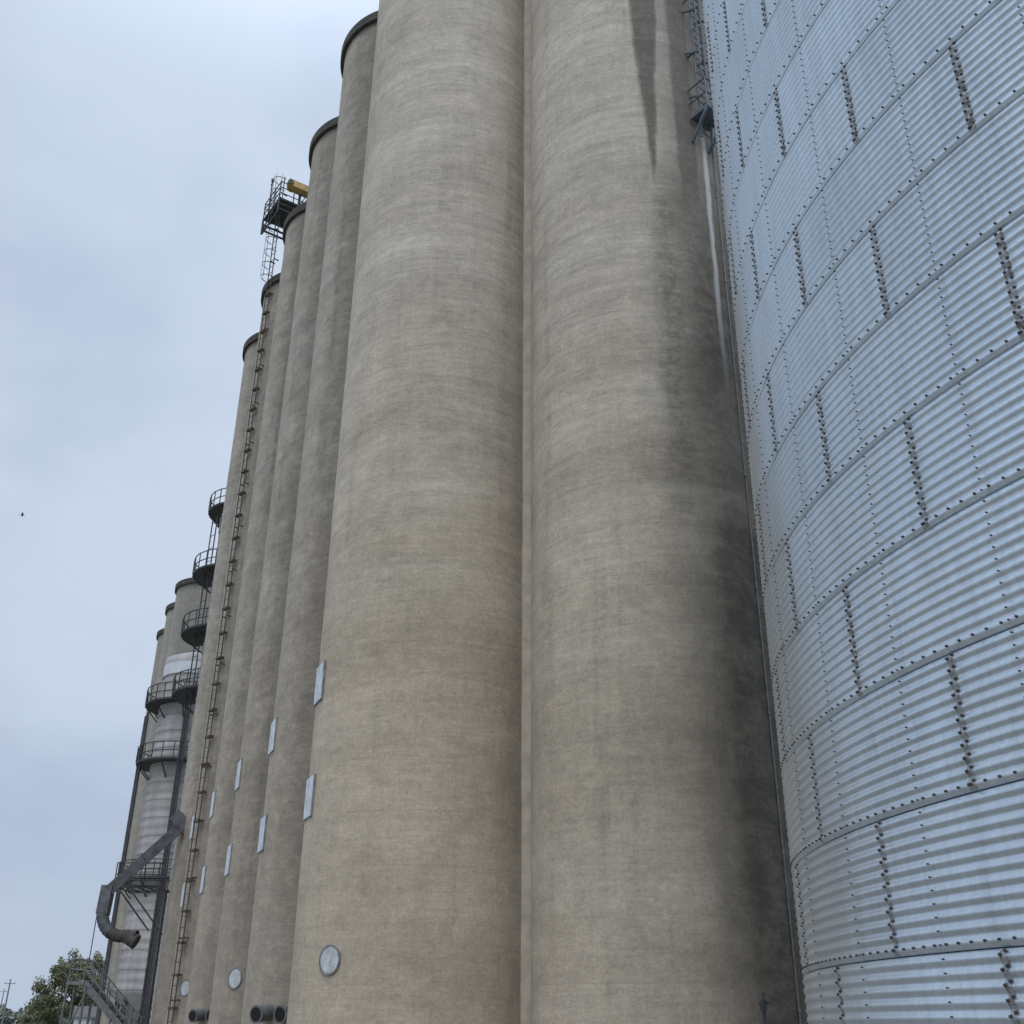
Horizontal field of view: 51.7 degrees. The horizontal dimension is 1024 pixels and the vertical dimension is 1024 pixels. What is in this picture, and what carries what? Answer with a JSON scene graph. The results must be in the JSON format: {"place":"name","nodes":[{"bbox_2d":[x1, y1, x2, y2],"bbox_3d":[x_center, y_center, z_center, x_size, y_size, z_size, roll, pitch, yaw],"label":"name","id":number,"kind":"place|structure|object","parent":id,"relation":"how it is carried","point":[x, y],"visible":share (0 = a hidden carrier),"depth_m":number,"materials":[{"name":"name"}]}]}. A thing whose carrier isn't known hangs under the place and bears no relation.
{"place":"outdoors","nodes":[
{"label":"outdoors","id":0,"kind":"place"},
{"bbox_2d":[72,1006,96,1023],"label":"shed","id":1,"kind":"structure","parent":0,"point":[85,1015],"depth_m":99.43,"materials":[{"name":"white metal"}]},
{"bbox_2d":[95,652,201,1023],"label":"dryer tower","id":2,"kind":"structure","parent":0,"point":[159,764],"depth_m":66.46,"materials":[{"name":"metal"}]},
{"bbox_2d":[0,0,378,1020],"label":"sky","id":3,"kind":"structure","parent":0,"point":[143,143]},
{"label":"ground","id":4,"kind":"structure","parent":0,"visible":0},
{"bbox_2d":[1,979,14,1023],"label":"utility pole","id":5,"kind":"object","parent":4,"relation":"on","point":[9,983],"visible":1,"depth_m":149.40,"materials":[{"name":"grey wood"}]},
{"bbox_2d":[0,1003,67,1023],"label":"distant treeline","id":6,"kind":"object","parent":4,"relation":"on","point":[10,1016],"visible":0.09,"depth_m":369.87,"materials":[{"name":"green plant"}]},
{"bbox_2d":[17,997,66,1023],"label":"tree","id":7,"kind":"object","parent":4,"relation":"on","point":[21,1018],"visible":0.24,"depth_m":114.24,"materials":[{"name":"green plant"}]},
{"bbox_2d":[24,948,104,1023],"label":"tree","id":8,"kind":"object","parent":4,"relation":"on","point":[59,975],"visible":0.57,"depth_m":105.75,"materials":[{"name":"green plant"}]},
{"bbox_2d":[59,958,141,1023],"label":"steel stairway","id":9,"kind":"object","parent":4,"relation":"on","point":[100,998],"visible":1,"depth_m":48.43,"materials":[{"name":"grey metal"}]},
{"bbox_2d":[100,628,163,1023],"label":"concrete silo","id":10,"kind":"object","parent":4,"relation":"on","point":[159,636],"visible":0.05,"depth_m":95.42,"materials":[{"name":"beige concrete"}]},
{"bbox_2d":[101,602,174,1023],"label":"concrete silo","id":11,"kind":"object","parent":4,"relation":"on","point":[169,610],"visible":0.2,"depth_m":85.81,"materials":[{"name":"beige concrete"}]},
{"bbox_2d":[111,577,210,1023],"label":"concrete silo","id":12,"kind":"object","parent":4,"relation":"on","point":[188,591],"visible":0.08,"depth_m":84.20,"materials":[{"name":"beige concrete"}]},
{"bbox_2d":[142,488,225,1023],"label":"bucket elevator","id":13,"kind":"object","parent":4,"relation":"on","point":[195,634],"visible":0.25,"depth_m":64.27,"materials":[{"name":"metal"}]},
{"bbox_2d":[88,809,185,1023],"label":"loading spout","id":14,"kind":"object","parent":13,"relation":"attached to","point":[127,937],"visible":0.98,"depth_m":50.74,"materials":[{"name":"grey metal"}]},
{"bbox_2d":[151,332,258,1023],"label":"concrete silo","id":15,"kind":"object","parent":4,"relation":"on","point":[164,974],"visible":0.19,"depth_m":55.28,"materials":[{"name":"beige concrete"}]},
{"bbox_2d":[165,272,280,1023],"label":"concrete silo","id":16,"kind":"object","parent":4,"relation":"on","point":[193,904],"visible":0.21,"depth_m":49.66,"materials":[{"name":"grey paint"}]},
{"bbox_2d":[180,882,185,907],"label":"window cover","id":17,"kind":"structure","parent":16,"relation":"in","point":[183,889],"depth_m":46.32,"materials":[{"name":"silver metal"}]},
{"bbox_2d":[189,815,194,839],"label":"window cover","id":18,"kind":"structure","parent":16,"relation":"in","point":[192,823],"depth_m":47.60,"materials":[{"name":"silver metal"}]},
{"bbox_2d":[167,174,286,1023],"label":"caged ladder","id":19,"kind":"object","parent":16,"relation":"attached to","point":[268,294],"visible":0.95,"depth_m":51.08,"materials":[{"name":"metal"}]},
{"bbox_2d":[260,178,306,239],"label":"head platform","id":20,"kind":"structure","parent":16,"relation":"on","point":[286,207],"depth_m":61.80,"materials":[{"name":"paint"}]},
{"bbox_2d":[287,178,308,205],"bbox_3d":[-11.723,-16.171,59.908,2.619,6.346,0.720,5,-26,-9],"label":"conveyor head","id":21,"kind":"object","parent":20,"relation":"on","point":[300,189],"visible":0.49,"depth_m":60.79},
{"bbox_2d":[184,202,306,1023],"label":"concrete silo","id":22,"kind":"object","parent":4,"relation":"on","point":[199,995],"visible":0.27,"depth_m":44.47,"materials":[{"name":"concrete"}]},
{"bbox_2d":[199,865,206,894],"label":"window cover","id":23,"kind":"structure","parent":22,"relation":"in","point":[205,867],"depth_m":41.16,"materials":[{"name":"silver metal"}]},
{"bbox_2d":[209,790,215,818],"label":"window cover","id":24,"kind":"structure","parent":22,"relation":"in","point":[214,793],"depth_m":42.42,"materials":[{"name":"grey metal"}]},
{"bbox_2d":[208,116,338,1023],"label":"concrete silo","id":25,"kind":"object","parent":4,"relation":"on","point":[228,987],"visible":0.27,"depth_m":39.12,"materials":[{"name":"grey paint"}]},
{"bbox_2d":[224,843,232,876],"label":"window cover","id":26,"kind":"structure","parent":25,"relation":"in","point":[229,851],"depth_m":36.09,"materials":[{"name":"silver metal"}]},
{"bbox_2d":[235,758,242,791],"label":"window cover","id":27,"kind":"structure","parent":25,"relation":"in","point":[239,768],"depth_m":37.34,"materials":[{"name":"grey metal"}]},
{"bbox_2d":[241,11,377,1023],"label":"concrete silo","id":28,"kind":"object","parent":4,"relation":"on","point":[269,960],"visible":0.35,"depth_m":33.64,"materials":[{"name":"concrete"}]},
{"bbox_2d":[257,814,267,853],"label":"window cover","id":29,"kind":"structure","parent":28,"relation":"in","point":[263,824],"depth_m":31.00,"materials":[{"name":"silver metal"}]},
{"bbox_2d":[268,717,277,755],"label":"window cover","id":30,"kind":"structure","parent":28,"relation":"in","point":[273,730],"depth_m":32.28,"materials":[{"name":"grey metal"}]},
{"bbox_2d":[286,0,530,1023],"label":"concrete silo","id":31,"kind":"object","parent":4,"relation":"on","point":[414,896],"visible":0.88,"depth_m":27.17,"materials":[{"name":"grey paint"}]},
{"bbox_2d":[303,773,315,820],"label":"window cover","id":32,"kind":"structure","parent":31,"relation":"in","point":[310,784],"depth_m":25.89,"materials":[{"name":"grey metal"}]},
{"bbox_2d":[314,660,325,706],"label":"window cover","id":33,"kind":"structure","parent":31,"relation":"in","point":[320,675],"depth_m":27.15,"materials":[{"name":"grey metal"}]},
{"bbox_2d":[531,0,807,1023],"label":"concrete silo","id":34,"kind":"object","parent":4,"relation":"on","point":[657,882],"visible":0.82,"depth_m":24.50,"materials":[{"name":"beige concrete"}]},
{"bbox_2d":[682,0,715,153],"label":"ladder","id":35,"kind":"object","parent":34,"relation":"attached to","point":[703,117],"depth_m":30.96,"materials":[{"name":"grey metal"}]},
{"bbox_2d":[759,992,768,1023],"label":"standpipe","id":36,"kind":"object","parent":4,"relation":"on","point":[763,1002],"visible":1,"depth_m":19.43,"materials":[{"name":"metal"}]},
{"bbox_2d":[701,0,1023,1023],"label":"grain bin","id":37,"kind":"object","parent":4,"relation":"on","point":[871,164],"visible":1,"depth_m":9.85,"materials":[{"name":"metal"}]},
{"bbox_2d":[697,3,800,1023],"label":"conduit pipe","id":38,"kind":"object","parent":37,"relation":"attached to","point":[756,588],"visible":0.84,"depth_m":24.50,"materials":[{"name":"grey metal"}]}
]}

